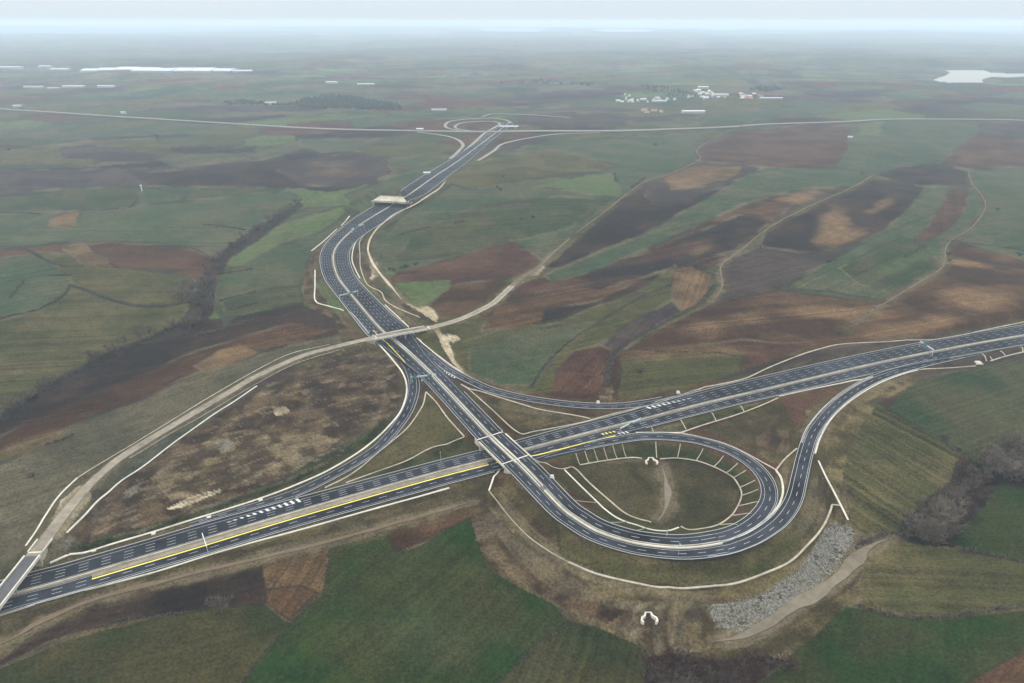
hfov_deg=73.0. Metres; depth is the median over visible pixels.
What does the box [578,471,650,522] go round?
drainage channel
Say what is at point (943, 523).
bare tree
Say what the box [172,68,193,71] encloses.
industrial shed
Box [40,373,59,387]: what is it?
bare tree
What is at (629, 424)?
sign gantry
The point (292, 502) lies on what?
chevron marking
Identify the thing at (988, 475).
bare tree
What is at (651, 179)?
dirt road
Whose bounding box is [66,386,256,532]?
drainage channel
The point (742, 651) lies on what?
shrub
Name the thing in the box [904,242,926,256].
hedgerow
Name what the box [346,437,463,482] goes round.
drainage channel
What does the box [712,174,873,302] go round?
dirt road
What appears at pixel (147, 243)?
hedgerow
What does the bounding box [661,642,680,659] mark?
shrub
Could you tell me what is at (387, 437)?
slip road
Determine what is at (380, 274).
dirt road
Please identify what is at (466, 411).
concrete barrier
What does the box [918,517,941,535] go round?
bare tree
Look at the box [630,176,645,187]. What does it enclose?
hedgerow
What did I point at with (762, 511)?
slip road
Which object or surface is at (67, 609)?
dirt road
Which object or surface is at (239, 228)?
hedgerow
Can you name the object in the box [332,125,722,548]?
central reservation
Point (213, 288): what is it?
bare tree
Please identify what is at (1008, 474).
bare tree
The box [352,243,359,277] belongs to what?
drainage channel
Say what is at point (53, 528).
service road
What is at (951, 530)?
bare tree
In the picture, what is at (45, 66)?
industrial shed
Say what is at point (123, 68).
industrial shed
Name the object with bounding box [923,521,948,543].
bare tree
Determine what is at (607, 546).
guard rail
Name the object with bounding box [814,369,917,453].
drainage channel
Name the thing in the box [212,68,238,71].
industrial shed
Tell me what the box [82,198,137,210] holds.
hedgerow
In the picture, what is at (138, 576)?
drainage channel
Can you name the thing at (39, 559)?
overpass bridge
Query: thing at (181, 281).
bare tree
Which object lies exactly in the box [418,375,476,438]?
guard rail
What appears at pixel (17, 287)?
hedgerow
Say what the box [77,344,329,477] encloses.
drainage channel
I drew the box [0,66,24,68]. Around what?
industrial shed
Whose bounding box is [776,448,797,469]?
drainage channel
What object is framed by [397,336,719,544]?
motorway
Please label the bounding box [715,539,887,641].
dirt road
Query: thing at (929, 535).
bare tree
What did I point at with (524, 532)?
drainage channel
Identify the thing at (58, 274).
hedgerow
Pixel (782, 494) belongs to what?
drainage channel
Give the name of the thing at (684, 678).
shrub
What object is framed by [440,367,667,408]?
guard rail
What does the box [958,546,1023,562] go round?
hedgerow
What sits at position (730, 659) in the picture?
shrub
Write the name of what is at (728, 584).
drainage channel
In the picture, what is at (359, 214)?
guard rail
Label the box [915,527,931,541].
bare tree
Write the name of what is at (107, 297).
hedgerow
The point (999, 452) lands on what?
bare tree
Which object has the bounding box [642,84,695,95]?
woodland
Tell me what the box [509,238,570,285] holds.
dirt road
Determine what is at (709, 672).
shrub
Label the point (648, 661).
shrub
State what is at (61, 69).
industrial shed
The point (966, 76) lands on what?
reservoir
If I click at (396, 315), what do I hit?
drainage channel
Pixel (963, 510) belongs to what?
bare tree
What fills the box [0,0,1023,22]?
sky
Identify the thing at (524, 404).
drainage channel
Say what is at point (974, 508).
bare tree
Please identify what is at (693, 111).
industrial shed
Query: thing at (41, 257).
hedgerow
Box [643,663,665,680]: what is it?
shrub
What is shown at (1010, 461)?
bare tree
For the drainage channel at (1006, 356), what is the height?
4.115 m
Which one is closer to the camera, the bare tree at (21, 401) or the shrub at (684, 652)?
the shrub at (684, 652)
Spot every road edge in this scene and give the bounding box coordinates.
[436,286,508,324]
[439,287,512,326]
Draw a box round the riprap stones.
[707,522,854,632]
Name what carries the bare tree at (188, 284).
on the ground
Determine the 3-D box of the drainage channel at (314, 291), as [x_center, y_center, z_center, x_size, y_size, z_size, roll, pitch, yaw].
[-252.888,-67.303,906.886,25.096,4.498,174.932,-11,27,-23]
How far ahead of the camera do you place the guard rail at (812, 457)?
548.33 m
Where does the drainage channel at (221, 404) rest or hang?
on the ground
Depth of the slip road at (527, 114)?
2558.30 m
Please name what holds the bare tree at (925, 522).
on the ground
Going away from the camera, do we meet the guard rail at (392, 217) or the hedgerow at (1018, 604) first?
the hedgerow at (1018, 604)
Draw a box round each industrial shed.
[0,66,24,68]
[38,65,53,67]
[50,68,71,70]
[67,85,86,87]
[80,68,100,71]
[96,67,117,70]
[97,85,116,87]
[114,67,136,70]
[130,67,161,72]
[152,68,176,72]
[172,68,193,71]
[191,67,214,71]
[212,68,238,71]
[232,70,252,72]
[326,81,337,83]
[357,83,374,84]
[431,109,446,110]
[651,100,666,102]
[681,110,704,113]
[698,86,708,88]
[711,94,728,96]
[759,97,782,98]
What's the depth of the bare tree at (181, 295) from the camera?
886.95 m
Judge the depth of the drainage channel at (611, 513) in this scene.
497.91 m
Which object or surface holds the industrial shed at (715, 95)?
on the ground
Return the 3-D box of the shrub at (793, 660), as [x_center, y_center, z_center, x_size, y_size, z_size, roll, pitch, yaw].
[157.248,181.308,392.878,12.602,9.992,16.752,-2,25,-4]
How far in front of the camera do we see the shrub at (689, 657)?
399.51 m
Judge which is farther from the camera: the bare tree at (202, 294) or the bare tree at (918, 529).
the bare tree at (202, 294)
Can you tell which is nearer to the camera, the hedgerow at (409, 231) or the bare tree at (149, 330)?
the bare tree at (149, 330)
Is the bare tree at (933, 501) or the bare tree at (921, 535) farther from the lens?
the bare tree at (933, 501)
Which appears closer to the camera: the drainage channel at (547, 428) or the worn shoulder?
the worn shoulder
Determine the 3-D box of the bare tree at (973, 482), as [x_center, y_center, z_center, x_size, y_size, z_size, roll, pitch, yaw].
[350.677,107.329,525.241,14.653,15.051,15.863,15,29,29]
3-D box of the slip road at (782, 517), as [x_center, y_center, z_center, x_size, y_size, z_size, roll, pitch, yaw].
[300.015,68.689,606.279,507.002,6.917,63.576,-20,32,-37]
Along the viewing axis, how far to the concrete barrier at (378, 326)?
1062.92 m
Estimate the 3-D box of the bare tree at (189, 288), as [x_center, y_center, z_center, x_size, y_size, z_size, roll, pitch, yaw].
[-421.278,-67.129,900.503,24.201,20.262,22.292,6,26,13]
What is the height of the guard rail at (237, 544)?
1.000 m
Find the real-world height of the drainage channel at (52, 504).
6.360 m
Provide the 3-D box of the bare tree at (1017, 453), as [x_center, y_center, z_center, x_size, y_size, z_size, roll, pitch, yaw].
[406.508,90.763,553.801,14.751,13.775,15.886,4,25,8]
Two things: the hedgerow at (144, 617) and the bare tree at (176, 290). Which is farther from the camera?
the bare tree at (176, 290)
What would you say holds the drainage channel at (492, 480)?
on the ground
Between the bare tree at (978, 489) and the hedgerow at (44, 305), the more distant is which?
the hedgerow at (44, 305)
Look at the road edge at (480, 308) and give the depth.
834.78 m
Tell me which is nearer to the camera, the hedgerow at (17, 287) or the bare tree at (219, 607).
the bare tree at (219, 607)
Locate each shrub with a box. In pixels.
[637,661,668,682]
[639,648,663,663]
[640,651,658,669]
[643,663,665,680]
[652,652,666,664]
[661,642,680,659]
[661,667,683,682]
[663,647,684,664]
[673,666,697,682]
[676,644,696,661]
[679,652,702,670]
[682,650,699,664]
[702,664,719,682]
[703,652,725,664]
[726,654,738,666]
[738,644,763,667]
[743,648,770,665]
[745,644,769,662]
[753,658,774,674]
[764,655,787,670]
[773,656,798,672]
[774,649,798,667]
[781,652,800,670]
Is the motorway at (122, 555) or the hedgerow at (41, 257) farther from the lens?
the hedgerow at (41, 257)
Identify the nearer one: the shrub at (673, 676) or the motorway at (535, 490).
the shrub at (673, 676)
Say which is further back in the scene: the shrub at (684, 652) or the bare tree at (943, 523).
the bare tree at (943, 523)
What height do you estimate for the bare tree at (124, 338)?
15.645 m
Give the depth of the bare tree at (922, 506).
497.72 m
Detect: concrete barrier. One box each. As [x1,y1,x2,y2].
[11,335,1023,595]
[13,109,1014,130]
[332,123,508,339]
[393,340,540,486]
[396,340,542,485]
[544,490,722,548]
[546,489,718,546]
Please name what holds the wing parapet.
on the ground
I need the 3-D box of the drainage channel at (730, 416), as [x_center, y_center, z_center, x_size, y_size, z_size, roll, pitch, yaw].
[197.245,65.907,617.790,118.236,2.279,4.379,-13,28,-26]
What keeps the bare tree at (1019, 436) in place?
on the ground
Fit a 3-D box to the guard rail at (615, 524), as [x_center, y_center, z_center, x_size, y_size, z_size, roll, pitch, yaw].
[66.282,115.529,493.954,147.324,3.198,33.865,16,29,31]
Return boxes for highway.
[0,108,1023,132]
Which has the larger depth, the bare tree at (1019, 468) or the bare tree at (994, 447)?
the bare tree at (994, 447)
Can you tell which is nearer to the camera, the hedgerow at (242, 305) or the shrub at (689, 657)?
the shrub at (689, 657)
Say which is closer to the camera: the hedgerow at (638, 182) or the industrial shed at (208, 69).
the hedgerow at (638, 182)
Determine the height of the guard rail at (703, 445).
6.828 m
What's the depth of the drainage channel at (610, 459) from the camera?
561.83 m
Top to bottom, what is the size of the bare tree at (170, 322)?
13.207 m
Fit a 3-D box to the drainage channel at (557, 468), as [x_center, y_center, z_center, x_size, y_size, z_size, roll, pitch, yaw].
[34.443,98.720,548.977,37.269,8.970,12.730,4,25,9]
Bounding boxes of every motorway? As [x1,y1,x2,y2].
[0,325,1023,591]
[0,336,1023,613]
[320,122,508,343]
[334,122,515,339]
[380,341,730,560]
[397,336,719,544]
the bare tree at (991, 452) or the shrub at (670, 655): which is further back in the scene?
the bare tree at (991, 452)
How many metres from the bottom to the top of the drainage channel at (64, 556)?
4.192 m
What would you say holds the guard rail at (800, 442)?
on the ground
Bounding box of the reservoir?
[934,70,1023,82]
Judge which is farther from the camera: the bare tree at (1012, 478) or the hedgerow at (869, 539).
the bare tree at (1012, 478)
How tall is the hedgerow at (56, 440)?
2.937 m
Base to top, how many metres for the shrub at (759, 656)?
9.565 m
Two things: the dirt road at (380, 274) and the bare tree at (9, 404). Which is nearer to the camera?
the bare tree at (9, 404)
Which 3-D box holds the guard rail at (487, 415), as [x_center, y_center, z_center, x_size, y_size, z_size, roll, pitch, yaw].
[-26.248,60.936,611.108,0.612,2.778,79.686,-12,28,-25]
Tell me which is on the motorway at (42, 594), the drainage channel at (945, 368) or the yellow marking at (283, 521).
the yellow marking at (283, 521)
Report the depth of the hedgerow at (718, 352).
726.92 m
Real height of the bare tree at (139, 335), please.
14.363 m
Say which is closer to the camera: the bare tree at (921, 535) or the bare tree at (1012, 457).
the bare tree at (921, 535)
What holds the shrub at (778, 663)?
on the ground
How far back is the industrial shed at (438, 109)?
2722.14 m
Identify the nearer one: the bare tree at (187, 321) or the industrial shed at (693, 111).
the bare tree at (187, 321)
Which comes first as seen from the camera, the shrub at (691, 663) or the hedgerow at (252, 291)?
the shrub at (691, 663)
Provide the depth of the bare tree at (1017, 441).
566.80 m
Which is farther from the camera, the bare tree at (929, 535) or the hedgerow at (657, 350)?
the hedgerow at (657, 350)
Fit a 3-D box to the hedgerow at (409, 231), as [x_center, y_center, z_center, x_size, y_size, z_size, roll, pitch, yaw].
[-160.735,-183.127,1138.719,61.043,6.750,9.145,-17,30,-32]
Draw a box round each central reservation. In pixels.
[11,336,1022,596]
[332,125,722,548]
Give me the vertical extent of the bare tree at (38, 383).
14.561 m
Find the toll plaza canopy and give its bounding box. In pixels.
[371,195,410,205]
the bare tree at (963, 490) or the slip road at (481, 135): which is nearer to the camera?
the bare tree at (963, 490)
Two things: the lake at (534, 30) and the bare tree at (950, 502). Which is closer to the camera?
the bare tree at (950, 502)
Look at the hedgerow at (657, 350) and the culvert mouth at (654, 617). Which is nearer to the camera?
the culvert mouth at (654, 617)
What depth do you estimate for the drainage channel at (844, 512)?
524.56 m
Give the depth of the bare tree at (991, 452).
547.26 m
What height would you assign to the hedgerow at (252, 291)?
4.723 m
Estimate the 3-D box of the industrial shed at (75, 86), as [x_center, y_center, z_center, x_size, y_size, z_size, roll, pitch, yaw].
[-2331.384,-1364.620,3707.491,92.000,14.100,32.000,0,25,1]
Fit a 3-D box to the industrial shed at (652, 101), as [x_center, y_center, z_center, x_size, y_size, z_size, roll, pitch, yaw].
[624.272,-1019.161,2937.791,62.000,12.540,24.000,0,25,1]
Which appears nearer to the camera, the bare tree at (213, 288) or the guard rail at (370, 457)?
the guard rail at (370, 457)
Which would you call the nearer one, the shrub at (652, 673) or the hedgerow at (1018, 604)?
the shrub at (652, 673)
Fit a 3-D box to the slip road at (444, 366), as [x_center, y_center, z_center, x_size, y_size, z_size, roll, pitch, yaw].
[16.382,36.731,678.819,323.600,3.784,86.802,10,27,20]
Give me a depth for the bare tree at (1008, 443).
565.91 m
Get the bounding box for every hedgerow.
[0,211,40,213]
[1,283,72,318]
[9,279,24,297]
[26,249,83,266]
[44,433,73,445]
[48,273,71,275]
[68,284,189,307]
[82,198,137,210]
[83,242,210,256]
[95,608,204,628]
[203,224,244,229]
[216,268,251,274]
[218,290,255,300]
[229,301,257,309]
[398,226,429,234]
[529,284,672,386]
[601,284,716,386]
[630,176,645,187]
[640,348,689,352]
[703,351,735,355]
[759,245,820,252]
[855,530,902,548]
[857,603,893,616]
[893,601,1023,619]
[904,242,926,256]
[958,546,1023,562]
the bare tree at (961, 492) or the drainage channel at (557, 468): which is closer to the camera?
the bare tree at (961, 492)
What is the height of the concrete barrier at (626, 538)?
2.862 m
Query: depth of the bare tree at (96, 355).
738.00 m
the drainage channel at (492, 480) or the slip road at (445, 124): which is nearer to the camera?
the drainage channel at (492, 480)
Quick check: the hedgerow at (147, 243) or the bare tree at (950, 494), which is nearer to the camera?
the bare tree at (950, 494)
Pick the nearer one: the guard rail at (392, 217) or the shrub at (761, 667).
the shrub at (761, 667)
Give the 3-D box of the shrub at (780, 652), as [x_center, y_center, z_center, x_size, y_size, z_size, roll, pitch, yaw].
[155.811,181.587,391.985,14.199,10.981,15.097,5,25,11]
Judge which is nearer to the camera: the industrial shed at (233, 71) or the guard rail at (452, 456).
the guard rail at (452, 456)
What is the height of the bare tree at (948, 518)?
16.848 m
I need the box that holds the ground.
[0,22,1023,682]
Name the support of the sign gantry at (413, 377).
on the central reservation at (543, 488)
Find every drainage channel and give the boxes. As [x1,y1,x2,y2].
[0,487,448,615]
[25,478,77,545]
[50,344,407,563]
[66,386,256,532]
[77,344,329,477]
[130,349,339,457]
[314,270,343,310]
[325,392,425,487]
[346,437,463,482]
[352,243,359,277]
[359,237,419,317]
[385,305,408,326]
[417,338,463,372]
[426,391,463,436]
[461,384,639,434]
[467,387,589,418]
[488,470,499,490]
[489,491,567,561]
[536,460,578,470]
[564,470,679,530]
[568,504,832,589]
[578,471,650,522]
[580,457,641,464]
[656,321,1023,401]
[660,457,741,529]
[681,397,777,432]
[682,432,775,469]
[723,470,783,542]
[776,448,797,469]
[779,376,872,396]
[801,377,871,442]
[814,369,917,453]
[818,460,848,519]
[919,365,974,369]
[990,352,1023,360]
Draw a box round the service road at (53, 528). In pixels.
[0,286,514,587]
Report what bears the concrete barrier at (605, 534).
on the central reservation at (543, 488)
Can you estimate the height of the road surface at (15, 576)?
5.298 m
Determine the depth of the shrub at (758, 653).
398.75 m
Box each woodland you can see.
[223,99,295,105]
[295,94,401,109]
[500,78,592,85]
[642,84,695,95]
[749,84,784,91]
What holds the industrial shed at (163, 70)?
on the ground
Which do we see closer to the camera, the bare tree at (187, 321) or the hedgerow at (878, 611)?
the hedgerow at (878, 611)
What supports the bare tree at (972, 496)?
on the ground
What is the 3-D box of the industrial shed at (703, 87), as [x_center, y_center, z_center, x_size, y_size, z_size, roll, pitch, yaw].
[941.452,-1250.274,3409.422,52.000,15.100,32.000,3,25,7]
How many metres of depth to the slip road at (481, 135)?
2164.52 m
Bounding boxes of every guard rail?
[0,324,1023,580]
[1,472,492,613]
[296,377,419,496]
[320,125,500,343]
[349,124,512,334]
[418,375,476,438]
[433,352,658,402]
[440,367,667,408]
[464,391,502,430]
[504,466,729,559]
[531,457,709,534]
[580,432,777,541]
[585,439,760,530]
[647,373,873,427]
[708,357,964,556]
[724,358,936,541]
[952,345,1021,357]
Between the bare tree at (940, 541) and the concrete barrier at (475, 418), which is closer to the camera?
the bare tree at (940, 541)
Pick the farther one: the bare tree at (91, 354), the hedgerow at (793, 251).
the hedgerow at (793, 251)
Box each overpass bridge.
[0,548,47,609]
[366,326,433,343]
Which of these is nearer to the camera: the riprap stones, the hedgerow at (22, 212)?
the riprap stones
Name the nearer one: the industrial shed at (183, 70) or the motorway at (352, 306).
the motorway at (352, 306)
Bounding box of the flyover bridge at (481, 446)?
[475,430,536,473]
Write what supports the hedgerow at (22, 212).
on the ground
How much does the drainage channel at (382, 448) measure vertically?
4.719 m
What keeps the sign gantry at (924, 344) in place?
on the ground
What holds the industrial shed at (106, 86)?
on the ground
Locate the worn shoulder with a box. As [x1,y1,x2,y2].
[92,461,487,577]
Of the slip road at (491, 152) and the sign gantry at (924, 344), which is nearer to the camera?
the sign gantry at (924, 344)
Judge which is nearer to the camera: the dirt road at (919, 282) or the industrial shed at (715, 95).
the dirt road at (919, 282)
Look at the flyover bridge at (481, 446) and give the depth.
554.15 m
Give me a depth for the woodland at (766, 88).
3372.77 m
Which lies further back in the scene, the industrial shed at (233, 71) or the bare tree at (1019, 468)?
the industrial shed at (233, 71)
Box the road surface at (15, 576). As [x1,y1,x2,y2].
[0,556,36,603]
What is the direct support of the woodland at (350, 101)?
on the ground
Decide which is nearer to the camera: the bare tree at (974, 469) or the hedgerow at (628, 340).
the bare tree at (974, 469)
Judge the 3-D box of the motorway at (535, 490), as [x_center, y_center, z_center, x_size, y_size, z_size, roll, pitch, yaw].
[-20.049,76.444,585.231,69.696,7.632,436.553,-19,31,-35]
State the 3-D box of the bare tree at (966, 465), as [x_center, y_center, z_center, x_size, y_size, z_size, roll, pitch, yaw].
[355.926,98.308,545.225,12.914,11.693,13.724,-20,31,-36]
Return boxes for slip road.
[190,359,418,527]
[419,132,464,158]
[420,343,699,409]
[444,118,511,130]
[454,121,500,150]
[476,132,599,160]
[482,113,570,117]
[538,433,776,541]
[723,351,991,554]
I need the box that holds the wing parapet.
[42,538,52,551]
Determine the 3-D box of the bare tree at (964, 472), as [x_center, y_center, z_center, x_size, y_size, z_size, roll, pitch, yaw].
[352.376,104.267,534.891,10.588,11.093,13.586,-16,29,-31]
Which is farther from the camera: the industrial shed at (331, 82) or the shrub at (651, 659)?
the industrial shed at (331, 82)
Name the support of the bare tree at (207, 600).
on the ground
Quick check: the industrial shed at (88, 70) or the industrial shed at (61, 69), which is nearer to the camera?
the industrial shed at (88, 70)
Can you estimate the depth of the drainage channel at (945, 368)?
698.99 m
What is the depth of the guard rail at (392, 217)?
1129.29 m
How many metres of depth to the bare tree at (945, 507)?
492.09 m
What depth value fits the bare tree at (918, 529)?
483.94 m
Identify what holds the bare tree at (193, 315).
on the ground
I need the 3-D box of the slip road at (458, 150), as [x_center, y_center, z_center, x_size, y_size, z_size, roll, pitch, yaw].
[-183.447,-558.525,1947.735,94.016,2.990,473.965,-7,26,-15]
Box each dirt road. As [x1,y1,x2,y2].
[0,500,476,644]
[367,180,445,299]
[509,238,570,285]
[571,119,755,236]
[657,467,671,521]
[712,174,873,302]
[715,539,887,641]
[844,172,985,329]
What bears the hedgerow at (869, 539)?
on the ground
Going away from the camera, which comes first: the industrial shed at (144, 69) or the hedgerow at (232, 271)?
the hedgerow at (232, 271)
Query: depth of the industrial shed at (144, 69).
4535.90 m
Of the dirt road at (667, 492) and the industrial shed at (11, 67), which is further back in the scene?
the industrial shed at (11, 67)
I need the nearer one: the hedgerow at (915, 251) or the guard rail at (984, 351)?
the guard rail at (984, 351)
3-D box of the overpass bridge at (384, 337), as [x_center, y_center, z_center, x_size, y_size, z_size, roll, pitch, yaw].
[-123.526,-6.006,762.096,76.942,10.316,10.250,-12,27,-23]
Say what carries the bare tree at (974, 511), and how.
on the ground
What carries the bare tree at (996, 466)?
on the ground
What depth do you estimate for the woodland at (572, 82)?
3961.31 m
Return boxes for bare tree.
[1,395,18,409]
[12,394,25,404]
[20,389,35,398]
[36,376,53,388]
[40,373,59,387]
[85,349,99,359]
[87,348,104,361]
[102,344,116,352]
[117,334,129,344]
[134,328,143,339]
[143,325,153,334]
[164,318,176,325]
[169,284,181,296]
[172,287,186,300]
[176,277,188,286]
[180,281,199,288]
[180,287,198,299]
[182,282,194,294]
[183,317,194,329]
[188,313,201,327]
[194,287,206,296]
[205,594,226,610]
[206,282,220,292]
[209,594,234,612]
[896,506,926,528]
[906,515,932,532]
[912,495,940,516]
[914,511,938,531]
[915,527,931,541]
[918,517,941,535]
[919,498,959,524]
[920,494,947,507]
[922,530,940,542]
[923,513,948,532]
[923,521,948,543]
[931,484,962,500]
[932,530,948,545]
[933,510,957,521]
[937,500,960,514]
[938,508,969,529]
[938,516,964,537]
[945,484,964,495]
[945,497,968,519]
[947,489,971,505]
[951,483,974,497]
[955,503,971,514]
[956,459,972,471]
[958,470,975,478]
[959,462,976,473]
[962,479,976,489]
[964,469,985,487]
[965,489,978,499]
[965,498,976,511]
[966,502,980,514]
[969,486,986,497]
[972,469,994,481]
[977,460,998,473]
[980,446,1001,464]
[985,451,1010,475]
[986,442,1003,455]
[987,447,1005,459]
[994,455,1020,478]
[994,456,1023,478]
[999,431,1023,450]
[1001,448,1023,465]
[1006,467,1023,481]
[1007,457,1023,477]
[1011,429,1023,447]
[1011,435,1023,447]
[1012,444,1023,459]
[1015,443,1023,463]
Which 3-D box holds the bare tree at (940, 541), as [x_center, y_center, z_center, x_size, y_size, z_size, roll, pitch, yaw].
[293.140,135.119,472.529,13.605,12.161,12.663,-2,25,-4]
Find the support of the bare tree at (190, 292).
on the ground
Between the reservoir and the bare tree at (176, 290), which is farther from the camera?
the reservoir
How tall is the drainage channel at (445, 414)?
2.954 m
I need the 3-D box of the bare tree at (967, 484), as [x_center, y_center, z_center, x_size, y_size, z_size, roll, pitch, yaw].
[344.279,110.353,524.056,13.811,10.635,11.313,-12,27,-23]
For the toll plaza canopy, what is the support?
on the ground
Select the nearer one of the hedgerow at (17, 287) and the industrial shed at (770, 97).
the hedgerow at (17, 287)
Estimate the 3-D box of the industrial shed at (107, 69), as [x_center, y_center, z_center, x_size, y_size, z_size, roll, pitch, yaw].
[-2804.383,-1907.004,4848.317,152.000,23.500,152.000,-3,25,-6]
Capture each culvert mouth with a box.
[641,612,657,624]
[645,457,657,464]
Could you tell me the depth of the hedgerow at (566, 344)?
771.18 m
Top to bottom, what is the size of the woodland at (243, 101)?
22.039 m
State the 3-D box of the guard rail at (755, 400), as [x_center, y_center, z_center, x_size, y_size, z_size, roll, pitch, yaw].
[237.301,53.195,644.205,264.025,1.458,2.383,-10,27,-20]
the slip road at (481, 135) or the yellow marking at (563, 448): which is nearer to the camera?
the yellow marking at (563, 448)
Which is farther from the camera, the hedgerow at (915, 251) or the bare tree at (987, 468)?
the hedgerow at (915, 251)
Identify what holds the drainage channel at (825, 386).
on the ground
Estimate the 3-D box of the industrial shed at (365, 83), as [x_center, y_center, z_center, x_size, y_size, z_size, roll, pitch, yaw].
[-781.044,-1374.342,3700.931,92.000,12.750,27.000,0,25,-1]
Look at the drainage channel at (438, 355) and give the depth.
724.44 m
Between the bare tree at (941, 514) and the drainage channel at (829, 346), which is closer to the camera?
the bare tree at (941, 514)
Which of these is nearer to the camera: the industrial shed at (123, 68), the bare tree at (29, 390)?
the bare tree at (29, 390)
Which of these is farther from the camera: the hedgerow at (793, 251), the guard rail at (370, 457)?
the hedgerow at (793, 251)
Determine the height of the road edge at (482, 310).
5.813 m
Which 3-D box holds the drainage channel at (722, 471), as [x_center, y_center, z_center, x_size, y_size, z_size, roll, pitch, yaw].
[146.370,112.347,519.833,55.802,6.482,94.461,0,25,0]
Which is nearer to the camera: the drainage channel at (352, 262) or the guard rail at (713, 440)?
the guard rail at (713, 440)
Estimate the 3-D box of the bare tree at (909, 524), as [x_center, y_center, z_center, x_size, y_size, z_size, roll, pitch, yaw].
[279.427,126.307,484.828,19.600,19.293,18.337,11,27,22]
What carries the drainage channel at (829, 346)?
on the ground
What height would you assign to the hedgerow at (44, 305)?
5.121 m
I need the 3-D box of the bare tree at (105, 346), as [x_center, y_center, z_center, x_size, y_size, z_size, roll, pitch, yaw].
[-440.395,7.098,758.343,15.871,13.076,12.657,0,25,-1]
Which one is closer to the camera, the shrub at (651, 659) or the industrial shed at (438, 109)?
the shrub at (651, 659)
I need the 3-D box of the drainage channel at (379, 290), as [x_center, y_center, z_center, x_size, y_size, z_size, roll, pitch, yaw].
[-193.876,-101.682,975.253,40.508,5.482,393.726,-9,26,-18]
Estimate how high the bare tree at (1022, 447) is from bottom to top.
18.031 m
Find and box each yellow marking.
[92,464,488,578]
[496,436,612,462]
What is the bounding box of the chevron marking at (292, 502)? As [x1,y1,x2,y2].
[229,499,300,521]
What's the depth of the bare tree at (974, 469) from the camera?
539.65 m
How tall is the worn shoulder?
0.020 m
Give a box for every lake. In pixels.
[479,29,543,31]
[595,29,654,31]
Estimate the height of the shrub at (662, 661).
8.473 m
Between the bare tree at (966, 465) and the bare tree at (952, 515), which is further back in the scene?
the bare tree at (966, 465)
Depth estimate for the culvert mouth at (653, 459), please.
559.90 m
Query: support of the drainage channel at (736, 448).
on the ground
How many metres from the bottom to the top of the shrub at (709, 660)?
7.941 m
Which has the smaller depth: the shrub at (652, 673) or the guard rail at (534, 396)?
the shrub at (652, 673)
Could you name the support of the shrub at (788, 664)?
on the ground
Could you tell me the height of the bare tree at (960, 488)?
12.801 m
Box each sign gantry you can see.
[410,374,435,379]
[620,418,640,431]
[919,341,933,354]
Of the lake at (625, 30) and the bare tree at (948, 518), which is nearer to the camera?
the bare tree at (948, 518)

